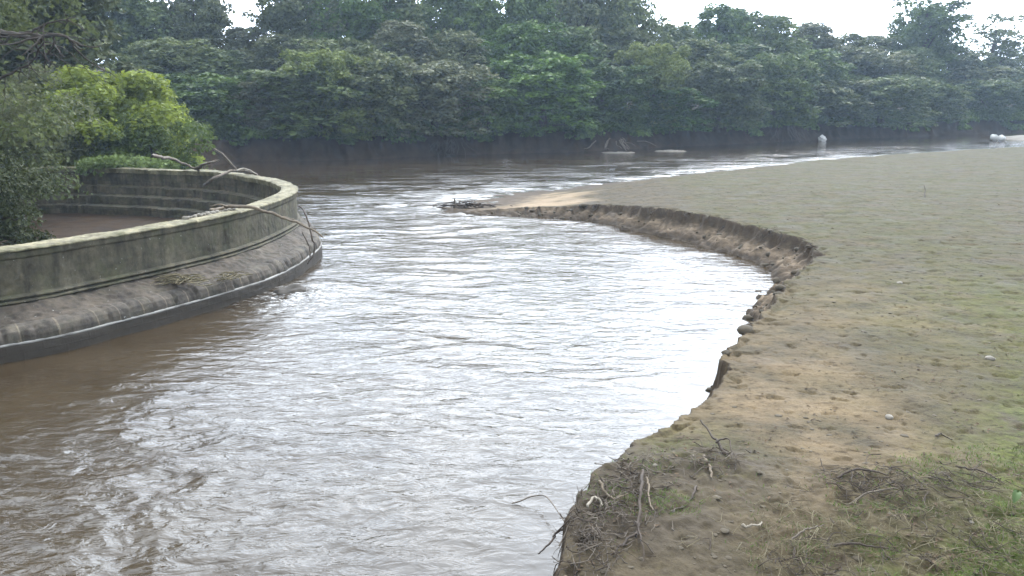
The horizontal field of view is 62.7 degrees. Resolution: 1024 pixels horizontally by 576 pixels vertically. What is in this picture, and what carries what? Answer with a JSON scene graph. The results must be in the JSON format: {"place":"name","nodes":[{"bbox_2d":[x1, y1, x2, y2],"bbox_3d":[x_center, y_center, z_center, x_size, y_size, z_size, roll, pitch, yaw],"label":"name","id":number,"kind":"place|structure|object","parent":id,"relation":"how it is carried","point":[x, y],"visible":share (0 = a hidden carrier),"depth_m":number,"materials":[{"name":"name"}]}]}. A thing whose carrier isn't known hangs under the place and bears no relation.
{"place":"outdoors","nodes":[
{"label":"outdoors","id":0,"kind":"place"},
{"bbox_2d":[0,132,1023,575],"bbox_3d":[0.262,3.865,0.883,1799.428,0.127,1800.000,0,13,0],"label":"water","id":1,"kind":"structure","parent":0,"point":[410,380],"depth_m":11.78,"materials":[{"name":"liquid"}]},
{"bbox_2d":[273,284,305,294],"bbox_3d":[-4.550,0.162,17.424,0.925,0.422,0.784,-7,15,-29],"label":"boulder","id":2,"kind":"object","parent":1,"relation":"in","point":[293,288],"visible":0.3,"depth_m":17.30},
{"bbox_2d":[430,200,511,208],"bbox_3d":[-1.386,-3.007,30.251,3.223,0.334,1.056,0,13,0],"label":"driftwood tangle","id":3,"kind":"object","parent":1,"relation":"on","point":[465,204],"visible":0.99,"depth_m":30.18,"materials":[{"name":"brown wood"}]},
{"bbox_2d":[512,495,563,520],"bbox_3d":[0.402,2.167,7.878,0.283,0.234,1.317,-6,14,-25],"label":"stick","id":4,"kind":"object","parent":1,"relation":"on","point":[538,495],"visible":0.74,"depth_m":8.41,"materials":[{"name":"brown wood"}]},
{"bbox_2d":[584,137,657,150],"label":"exposed roots","id":5,"kind":"object","parent":1,"relation":"on","point":[621,143],"visible":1,"depth_m":62.10,"materials":[{"name":"brown wood"}]},
{"bbox_2d":[656,150,684,151],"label":"sandbar","id":6,"kind":"structure","parent":1,"relation":"on","point":[670,151],"depth_m":62.04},
{"bbox_2d":[997,135,1005,141],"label":"stone","id":7,"kind":"object","parent":1,"relation":"in","point":[1000,138],"visible":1,"depth_m":75.01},
{"bbox_2d":[0,64,1023,575],"bbox_3d":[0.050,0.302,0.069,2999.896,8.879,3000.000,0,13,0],"label":"ground","id":8,"kind":"structure","parent":0,"point":[770,362],"depth_m":11.96,"materials":[{"name":"soil"}]},
{"bbox_2d":[0,134,72,246],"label":"tree","id":9,"kind":"object","parent":8,"relation":"on","point":[10,223],"visible":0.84,"depth_m":20.38,"materials":[{"name":"green plant"}]},
{"bbox_2d":[0,61,101,191],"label":"tree","id":10,"kind":"object","parent":8,"relation":"on","point":[64,147],"visible":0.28,"depth_m":29.30,"materials":[{"name":"green plant"}]},
{"bbox_2d":[0,0,115,213],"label":"tree","id":11,"kind":"object","parent":8,"relation":"on","point":[10,33],"visible":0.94,"depth_m":24.76,"materials":[{"name":"green plant"}]},
{"bbox_2d":[0,0,142,99],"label":"tree","id":12,"kind":"object","parent":8,"relation":"on","point":[107,29],"visible":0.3,"depth_m":36.62,"materials":[{"name":"green plant"}]},
{"bbox_2d":[0,65,206,169],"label":"bush","id":13,"kind":"object","parent":8,"relation":"on","point":[100,95],"visible":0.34,"depth_m":33.45,"materials":[{"name":"green plant"}]},
{"bbox_2d":[83,0,152,71],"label":"tree","id":14,"kind":"object","parent":8,"relation":"on","point":[126,19],"visible":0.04,"depth_m":62.59,"materials":[{"name":"green plant"}]},
{"bbox_2d":[102,0,177,79],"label":"tree","id":15,"kind":"object","parent":8,"relation":"on","point":[149,9],"visible":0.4,"depth_m":62.96,"materials":[{"name":"green plant"}]},
{"bbox_2d":[89,85,199,166],"bbox_3d":[-15.926,-5.911,36.258,4.382,5.550,4.842,0,13,0],"label":"bush","id":16,"kind":"object","parent":8,"relation":"on","point":[126,104],"visible":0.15,"depth_m":35.22,"materials":[{"name":"green plant"}]},
{"bbox_2d":[84,108,217,169],"bbox_3d":[-14.070,-4.790,33.362,4.998,4.634,5.108,0,13,0],"label":"bush","id":17,"kind":"object","parent":8,"relation":"on","point":[128,143],"visible":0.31,"depth_m":32.92,"materials":[{"name":"green plant"}]},
{"bbox_2d":[0,166,322,363],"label":"stone basin","id":18,"kind":"object","parent":8,"relation":"on","point":[57,296],"visible":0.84,"depth_m":16.09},
{"bbox_2d":[73,154,179,176],"bbox_3d":[-13.506,-4.275,29.151,3.658,0.781,1.230,0,13,0],"label":"ivy","id":19,"kind":"object","parent":18,"relation":"on","point":[99,162],"visible":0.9,"depth_m":28.81,"materials":[{"name":"green plant"}]},
{"bbox_2d":[147,273,213,285],"bbox_3d":[-6.227,-0.167,15.663,1.332,0.214,0.834,-3,13,-12],"label":"straw clump","id":20,"kind":"object","parent":18,"relation":"on","point":[174,278],"visible":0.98,"depth_m":15.62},
{"bbox_2d":[151,154,216,171],"bbox_3d":[-9.330,-3.601,24.238,1.334,0.868,5.365,-3,13,-13],"label":"dead branch","id":21,"kind":"object","parent":18,"relation":"on","point":[197,168],"visible":0.98,"depth_m":25.59,"materials":[{"name":"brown wood"}]},
{"bbox_2d":[213,148,236,169],"bbox_3d":[-11.991,-5.422,35.200,1.596,0.844,0.128,10,16,37],"label":"leaning pole","id":22,"kind":"object","parent":18,"relation":"on","point":[223,155],"visible":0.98,"depth_m":35.18,"materials":[{"name":"wood"}]},
{"bbox_2d":[203,169,257,185],"bbox_3d":[-8.635,-3.355,25.766,1.410,0.490,1.236,-8,15,-31],"label":"dead branch","id":23,"kind":"object","parent":18,"relation":"on","point":[216,177],"visible":0.98,"depth_m":25.74,"materials":[{"name":"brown wood"}]},
{"bbox_2d":[212,270,252,284],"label":"straw clump","id":24,"kind":"object","parent":18,"relation":"on","point":[228,276],"visible":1,"depth_m":16.33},
{"bbox_2d":[209,204,323,237],"bbox_3d":[-5.186,-1.466,17.945,2.558,0.660,0.643,1,13,5],"label":"dead branch","id":25,"kind":"object","parent":18,"relation":"on","point":[259,210],"visible":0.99,"depth_m":17.92,"materials":[{"name":"beige wood"}]},
{"bbox_2d":[298,206,314,263],"bbox_3d":[-4.793,-1.260,19.564,0.232,1.180,1.402,-5,14,-22],"label":"hanging vine","id":26,"kind":"object","parent":18,"relation":"hanging from","point":[302,208],"visible":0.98,"depth_m":19.22,"materials":[{"name":"brown wood"}]},
{"bbox_2d":[97,36,227,91],"bbox_3d":[-25.060,-14.969,60.421,9.541,5.849,9.322,-9,15,-33],"label":"tree","id":27,"kind":"object","parent":8,"relation":"on","point":[162,55],"visible":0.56,"depth_m":58.32,"materials":[{"name":"green plant"}]},
{"bbox_2d":[148,14,220,50],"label":"tree","id":28,"kind":"object","parent":8,"relation":"on","point":[194,32],"visible":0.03,"depth_m":65.59,"materials":[{"name":"green plant"}]},
{"bbox_2d":[143,0,236,50],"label":"tree","id":29,"kind":"object","parent":8,"relation":"on","point":[211,19],"visible":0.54,"depth_m":65.07,"materials":[{"name":"green plant"}]},
{"bbox_2d":[161,71,257,135],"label":"tree","id":30,"kind":"object","parent":8,"relation":"on","point":[203,97],"visible":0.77,"depth_m":52.61,"materials":[{"name":"green plant"}]},
{"bbox_2d":[177,47,268,82],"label":"tree","id":31,"kind":"object","parent":8,"relation":"on","point":[216,61],"visible":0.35,"depth_m":58.47,"materials":[{"name":"green plant"}]},
{"bbox_2d":[213,26,269,74],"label":"tree","id":32,"kind":"object","parent":8,"relation":"on","point":[237,37],"visible":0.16,"depth_m":64.62,"materials":[{"name":"green plant"}]},
{"bbox_2d":[226,80,295,137],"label":"tree","id":33,"kind":"object","parent":8,"relation":"on","point":[260,102],"visible":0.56,"depth_m":53.16,"materials":[{"name":"green plant"}]},
{"bbox_2d":[235,33,330,84],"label":"tree","id":34,"kind":"object","parent":8,"relation":"on","point":[266,53],"visible":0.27,"depth_m":59.52,"materials":[{"name":"green plant"}]},
{"bbox_2d":[241,0,350,67],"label":"tree","id":35,"kind":"object","parent":8,"relation":"on","point":[286,17],"visible":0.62,"depth_m":63.78,"materials":[{"name":"green plant"}]},
{"bbox_2d":[241,68,383,138],"bbox_3d":[-12.835,-12.119,55.294,9.152,4.586,8.857,0,13,1],"label":"tree","id":36,"kind":"object","parent":8,"relation":"on","point":[290,91],"visible":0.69,"depth_m":52.57,"materials":[{"name":"green plant"}]},
{"bbox_2d":[276,48,378,140],"bbox_3d":[-12.025,-12.507,54.673,6.861,6.031,6.478,0,13,-1],"label":"tree","id":37,"kind":"object","parent":8,"relation":"on","point":[328,62],"visible":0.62,"depth_m":53.01,"materials":[{"name":"green plant"}]},
{"bbox_2d":[289,36,398,71],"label":"tree","id":38,"kind":"object","parent":8,"relation":"on","point":[358,48],"visible":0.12,"depth_m":59.04,"materials":[{"name":"green plant"}]},
{"bbox_2d":[297,0,403,44],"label":"tree","id":39,"kind":"object","parent":8,"relation":"on","point":[362,16],"visible":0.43,"depth_m":64.59,"materials":[{"name":"green plant"}]},
{"bbox_2d":[325,51,424,138],"bbox_3d":[-9.424,-12.832,55.812,7.375,5.908,7.404,7,15,29],"label":"tree","id":40,"kind":"object","parent":8,"relation":"on","point":[382,75],"visible":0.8,"depth_m":54.12,"materials":[{"name":"green plant"}]},
{"bbox_2d":[357,0,430,54],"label":"tree","id":41,"kind":"object","parent":8,"relation":"on","point":[409,10],"visible":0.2,"depth_m":66.80,"materials":[{"name":"green plant"}]},
{"bbox_2d":[367,19,453,111],"bbox_3d":[-8.363,-16.015,63.410,7.929,8.267,6.738,2,13,9],"label":"tree","id":42,"kind":"object","parent":8,"relation":"on","point":[408,39],"visible":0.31,"depth_m":61.65,"materials":[{"name":"green plant"}]},
{"bbox_2d":[378,59,499,137],"bbox_3d":[-5.476,-13.248,58.502,9.396,5.482,8.363,11,17,39],"label":"tree","id":43,"kind":"object","parent":8,"relation":"on","point":[440,81],"visible":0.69,"depth_m":56.44,"materials":[{"name":"green plant"}]},
{"bbox_2d":[429,135,473,155],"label":"exposed roots","id":44,"kind":"object","parent":8,"relation":"on","point":[451,146],"visible":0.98,"depth_m":57.81,"materials":[{"name":"grey wood"}]},
{"bbox_2d":[413,28,502,79],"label":"tree","id":45,"kind":"object","parent":8,"relation":"on","point":[456,46],"visible":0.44,"depth_m":64.12,"materials":[{"name":"green plant"}]},
{"bbox_2d":[418,0,499,107],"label":"tree","id":46,"kind":"object","parent":8,"relation":"on","point":[443,12],"visible":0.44,"depth_m":70.25,"materials":[{"name":"green plant"}]},
{"bbox_2d":[434,0,523,54],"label":"tree","id":47,"kind":"object","parent":8,"relation":"on","point":[491,18],"visible":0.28,"depth_m":69.83,"materials":[{"name":"green plant"}]},
{"bbox_2d":[451,77,529,137],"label":"tree","id":48,"kind":"object","parent":8,"relation":"on","point":[498,105],"visible":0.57,"depth_m":58.82,"materials":[{"name":"green plant"}]},
{"bbox_2d":[466,19,572,86],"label":"tree","id":49,"kind":"object","parent":8,"relation":"on","point":[525,39],"visible":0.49,"depth_m":65.23,"materials":[{"name":"green plant"}]},
{"bbox_2d":[494,0,566,39],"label":"tree","id":50,"kind":"object","parent":8,"relation":"on","point":[527,10],"visible":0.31,"depth_m":70.24,"materials":[{"name":"green plant"}]},
{"bbox_2d":[486,50,605,135],"bbox_3d":[2.083,-14.326,61.568,9.711,6.315,9.672,-12,18,-43],"label":"tree","id":51,"kind":"object","parent":8,"relation":"on","point":[550,79],"visible":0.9,"depth_m":59.21,"materials":[{"name":"green plant"}]},
{"bbox_2d":[538,529,562,553],"bbox_3d":[0.438,2.031,7.022,0.417,0.441,0.284,11,17,40],"label":"stick","id":52,"kind":"object","parent":8,"relation":"on","point":[550,542],"visible":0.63,"depth_m":7.17,"materials":[{"name":"brown wood"}]},
{"bbox_2d":[543,26,611,115],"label":"tree","id":53,"kind":"object","parent":8,"relation":"on","point":[581,41],"visible":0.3,"depth_m":66.47,"materials":[{"name":"green plant"}]},
{"bbox_2d":[541,0,623,100],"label":"tree","id":54,"kind":"object","parent":8,"relation":"on","point":[574,12],"visible":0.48,"depth_m":73.22,"materials":[{"name":"green plant"}]},
{"bbox_2d":[558,62,655,129],"bbox_3d":[7.193,-14.763,65.391,7.653,5.344,6.812,6,14,25],"label":"tree","id":55,"kind":"object","parent":8,"relation":"on","point":[621,86],"visible":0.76,"depth_m":63.82,"materials":[{"name":"green plant"}]},
{"bbox_2d":[191,107,1023,145],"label":"undergrowth","id":56,"kind":"object","parent":8,"relation":"on","point":[248,134],"visible":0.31,"depth_m":62.49,"materials":[{"name":"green plant"}]},
{"bbox_2d":[580,0,673,111],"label":"tree","id":57,"kind":"object","parent":8,"relation":"on","point":[639,13],"visible":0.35,"depth_m":74.08,"materials":[{"name":"green plant"}]},
{"bbox_2d":[589,25,664,102],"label":"tree","id":58,"kind":"object","parent":8,"relation":"on","point":[615,43],"visible":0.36,"depth_m":70.94,"materials":[{"name":"green plant"}]},
{"bbox_2d":[610,469,644,560],"bbox_3d":[0.996,1.717,6.433,0.230,0.178,1.218,4,14,19],"label":"stick","id":59,"kind":"object","parent":8,"relation":"on","point":[637,522],"visible":0.98,"depth_m":6.34,"materials":[{"name":"brown wood"}]},
{"bbox_2d":[552,444,742,575],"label":"root tangle","id":60,"kind":"object","parent":8,"relation":"on","point":[600,509],"visible":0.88,"depth_m":6.45,"materials":[{"name":"brown wood"}]},
{"bbox_2d":[586,496,602,507],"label":"stick","id":61,"kind":"object","parent":60,"relation":"on","point":[591,500],"visible":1,"depth_m":6.50,"materials":[{"name":"brown wood"}]},
{"bbox_2d":[598,480,628,499],"bbox_3d":[0.777,1.616,6.691,0.281,0.071,0.131,10,16,37],"label":"stick","id":62,"kind":"object","parent":60,"relation":"on","point":[602,487],"visible":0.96,"depth_m":6.68,"materials":[{"name":"beige wood"}]},
{"bbox_2d":[645,477,652,509],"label":"stick","id":63,"kind":"object","parent":8,"relation":"on","point":[647,483],"visible":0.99,"depth_m":6.72,"materials":[{"name":"beige wood"}]},
{"bbox_2d":[611,41,691,130],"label":"tree","id":64,"kind":"object","parent":8,"relation":"on","point":[656,60],"visible":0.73,"depth_m":66.14,"materials":[{"name":"green plant"}]},
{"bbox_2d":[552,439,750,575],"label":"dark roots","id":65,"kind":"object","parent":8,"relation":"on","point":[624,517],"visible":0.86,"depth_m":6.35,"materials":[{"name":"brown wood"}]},
{"bbox_2d":[486,203,816,259],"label":"hanging rootlets","id":66,"kind":"object","parent":8,"relation":"hanging from","point":[681,217],"visible":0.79,"depth_m":23.93,"materials":[{"name":"brown wood"}]},
{"bbox_2d":[489,203,819,392],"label":"slumped clods","id":67,"kind":"object","parent":8,"relation":"on","point":[743,329],"visible":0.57,"depth_m":18.44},
{"bbox_2d":[580,442,763,550],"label":"grass","id":68,"kind":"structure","parent":8,"relation":"on","point":[684,509],"depth_m":6.73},
{"bbox_2d":[631,87,721,132],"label":"tree","id":69,"kind":"object","parent":8,"relation":"on","point":[686,99],"visible":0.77,"depth_m":66.45,"materials":[{"name":"green plant"}]},
{"bbox_2d":[654,24,700,98],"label":"tree","id":70,"kind":"object","parent":8,"relation":"on","point":[678,33],"visible":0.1,"depth_m":79.89,"materials":[{"name":"green plant"}]},
{"bbox_2d":[669,485,696,513],"bbox_3d":[1.400,1.692,6.723,0.074,0.056,0.567,8,15,33],"label":"stick","id":71,"kind":"object","parent":8,"relation":"on","point":[693,492],"visible":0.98,"depth_m":6.74,"materials":[{"name":"grey wood"}]},
{"bbox_2d":[667,37,745,115],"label":"tree","id":72,"kind":"object","parent":8,"relation":"on","point":[698,57],"visible":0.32,"depth_m":75.23,"materials":[{"name":"green plant"}]},
{"bbox_2d":[702,455,712,477],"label":"stick","id":73,"kind":"object","parent":8,"relation":"on","point":[711,472],"visible":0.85,"depth_m":7.19,"materials":[{"name":"beige wood"}]},
{"bbox_2d":[700,420,734,454],"bbox_3d":[1.906,1.406,7.847,0.140,0.143,0.624,-5,14,-20],"label":"root stub","id":74,"kind":"object","parent":8,"relation":"on","point":[713,437],"visible":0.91,"depth_m":7.78,"materials":[{"name":"brown wood"}]},
{"bbox_2d":[680,2,763,60],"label":"tree","id":75,"kind":"object","parent":8,"relation":"on","point":[729,20],"visible":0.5,"depth_m":82.39,"materials":[{"name":"green plant"}]},
{"bbox_2d":[679,60,772,131],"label":"tree","id":76,"kind":"object","parent":8,"relation":"on","point":[717,81],"visible":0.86,"depth_m":68.81,"materials":[{"name":"green plant"}]},
{"bbox_2d":[713,43,787,110],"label":"tree","id":77,"kind":"object","parent":8,"relation":"on","point":[746,51],"visible":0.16,"depth_m":77.67,"materials":[{"name":"green plant"}]},
{"bbox_2d":[741,521,762,528],"bbox_3d":[1.837,1.787,6.367,0.190,0.048,0.078,-4,14,-19],"label":"bark peel","id":78,"kind":"object","parent":8,"relation":"on","point":[743,525],"visible":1,"depth_m":6.34,"materials":[{"name":"brown wood"}]},
{"bbox_2d":[729,12,816,77],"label":"tree","id":79,"kind":"object","parent":8,"relation":"on","point":[771,29],"visible":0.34,"depth_m":83.42,"materials":[{"name":"green plant"}]},
{"bbox_2d":[733,51,824,127],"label":"tree","id":80,"kind":"object","parent":8,"relation":"on","point":[784,86],"visible":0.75,"depth_m":73.83,"materials":[{"name":"green plant"}]},
{"bbox_2d":[560,181,1023,575],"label":"silt crumbs","id":81,"kind":"object","parent":8,"relation":"on","point":[727,557],"visible":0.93,"depth_m":6.87,"materials":[{"name":"soil"}]},
{"bbox_2d":[573,200,1023,575],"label":"leaf litter","id":82,"kind":"object","parent":8,"relation":"on","point":[900,496],"visible":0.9,"depth_m":7.24,"materials":[{"name":"plant"}]},
{"bbox_2d":[791,524,824,541],"bbox_3d":[2.210,1.812,6.279,0.388,0.055,0.028,-9,15,-33],"label":"stick","id":83,"kind":"object","parent":8,"relation":"on","point":[797,535],"visible":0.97,"depth_m":6.24,"materials":[{"name":"brown wood"}]},
{"bbox_2d":[785,22,847,61],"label":"tree","id":84,"kind":"object","parent":8,"relation":"on","point":[826,40],"visible":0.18,"depth_m":87.66,"materials":[{"name":"green plant"}]},
{"bbox_2d":[782,48,857,84],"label":"tree","id":85,"kind":"object","parent":8,"relation":"on","point":[830,70],"visible":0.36,"depth_m":80.15,"materials":[{"name":"green plant"}]},
{"bbox_2d":[787,79,877,126],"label":"tree","id":86,"kind":"object","parent":8,"relation":"on","point":[839,97],"visible":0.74,"depth_m":77.83,"materials":[{"name":"green plant"}]},
{"bbox_2d":[647,408,1023,575],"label":"dead stalks","id":87,"kind":"object","parent":8,"relation":"on","point":[895,531],"visible":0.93,"depth_m":6.26,"materials":[{"name":"plant"}]},
{"bbox_2d":[833,542,888,548],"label":"stick","id":88,"kind":"object","parent":8,"relation":"on","point":[849,543],"visible":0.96,"depth_m":6.05,"materials":[{"name":"brown wood"}]},
{"bbox_2d":[836,468,889,478],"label":"stick","id":89,"kind":"object","parent":8,"relation":"on","point":[842,474],"visible":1,"depth_m":7.19,"materials":[{"name":"brown wood"}]},
{"bbox_2d":[836,33,899,68],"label":"tree","id":90,"kind":"object","parent":8,"relation":"on","point":[860,41],"visible":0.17,"depth_m":92.85,"materials":[{"name":"green plant"}]},
{"bbox_2d":[721,454,1023,575],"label":"twig mat","id":91,"kind":"object","parent":8,"relation":"on","point":[890,484],"visible":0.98,"depth_m":6.77,"materials":[{"name":"brown wood"}]},
{"bbox_2d":[849,487,897,504],"bbox_3d":[2.904,1.672,6.766,0.446,0.115,0.040,-3,13,-13],"label":"stick","id":92,"kind":"object","parent":8,"relation":"on","point":[862,495],"visible":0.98,"depth_m":6.76,"materials":[{"name":"brown wood"}]},
{"bbox_2d":[831,45,921,81],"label":"tree","id":93,"kind":"object","parent":8,"relation":"on","point":[871,62],"visible":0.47,"depth_m":86.14,"materials":[{"name":"green plant"}]},
{"bbox_2d":[746,444,1023,575],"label":"grass","id":94,"kind":"structure","parent":8,"relation":"on","point":[951,572],"depth_m":6.45,"materials":[{"name":"plant"}]},
{"bbox_2d":[833,73,941,128],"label":"tree","id":95,"kind":"object","parent":8,"relation":"on","point":[895,92],"visible":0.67,"depth_m":80.43,"materials":[{"name":"green plant"}]},
{"bbox_2d":[891,47,952,107],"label":"tree","id":96,"kind":"object","parent":8,"relation":"on","point":[927,66],"visible":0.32,"depth_m":90.39,"materials":[{"name":"green plant"}]},
{"bbox_2d":[885,6,965,77],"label":"tree","id":97,"kind":"object","parent":8,"relation":"on","point":[906,45],"visible":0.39,"depth_m":95.63,"materials":[{"name":"green plant"}]},
{"bbox_2d":[886,0,975,63],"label":"tall tree","id":98,"kind":"object","parent":8,"relation":"on","point":[937,10],"visible":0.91,"depth_m":93.28,"materials":[{"name":"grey plant"}]},
{"bbox_2d":[901,82,974,121],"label":"tree","id":99,"kind":"object","parent":8,"relation":"on","point":[948,99],"visible":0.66,"depth_m":86.55,"materials":[{"name":"green plant"}]},
{"bbox_2d":[927,47,999,85],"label":"tree","id":100,"kind":"object","parent":8,"relation":"on","point":[970,57],"visible":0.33,"depth_m":97.62,"materials":[{"name":"green plant"}]},
{"bbox_2d":[955,465,1002,482],"bbox_3d":[4.100,1.616,7.345,0.071,0.037,0.420,-10,16,-37],"label":"stick","id":101,"kind":"object","parent":8,"relation":"on","point":[958,466],"visible":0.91,"depth_m":7.39,"materials":[{"name":"brown wood"}]},
{"bbox_2d":[941,65,1023,103],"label":"tree","id":102,"kind":"object","parent":8,"relation":"on","point":[985,74],"visible":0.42,"depth_m":95.96,"materials":[{"name":"green plant"}]},
{"bbox_2d":[954,77,1023,121],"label":"tree","id":103,"kind":"object","parent":8,"relation":"on","point":[995,96],"visible":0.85,"depth_m":91.35,"materials":[{"name":"green plant"}]},
{"bbox_2d":[962,12,1023,73],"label":"sparse tree","id":104,"kind":"object","parent":8,"relation":"on","point":[1012,51],"visible":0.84,"depth_m":102.71,"materials":[{"name":"green plant"}]},
{"bbox_2d":[994,56,1023,77],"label":"tree","id":105,"kind":"object","parent":8,"relation":"on","point":[1013,65],"visible":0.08,"depth_m":105.97,"materials":[{"name":"green plant"}]},
{"bbox_2d":[1002,74,1023,106],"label":"tree","id":106,"kind":"object","parent":8,"relation":"on","point":[1017,78],"visible":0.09,"depth_m":100.55,"materials":[{"name":"green plant"}]},
{"bbox_2d":[1005,135,1023,139],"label":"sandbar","id":107,"kind":"structure","parent":8,"relation":"on","point":[1018,137],"depth_m":79.39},
{"bbox_2d":[1012,490,1021,502],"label":"broad leaf","id":108,"kind":"object","parent":8,"relation":"on","point":[1016,495],"visible":1,"depth_m":6.75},
{"bbox_2d":[96,0,1023,63],"label":"sky","id":109,"kind":"structure","parent":0,"point":[864,17],"materials":[{"name":"white"}]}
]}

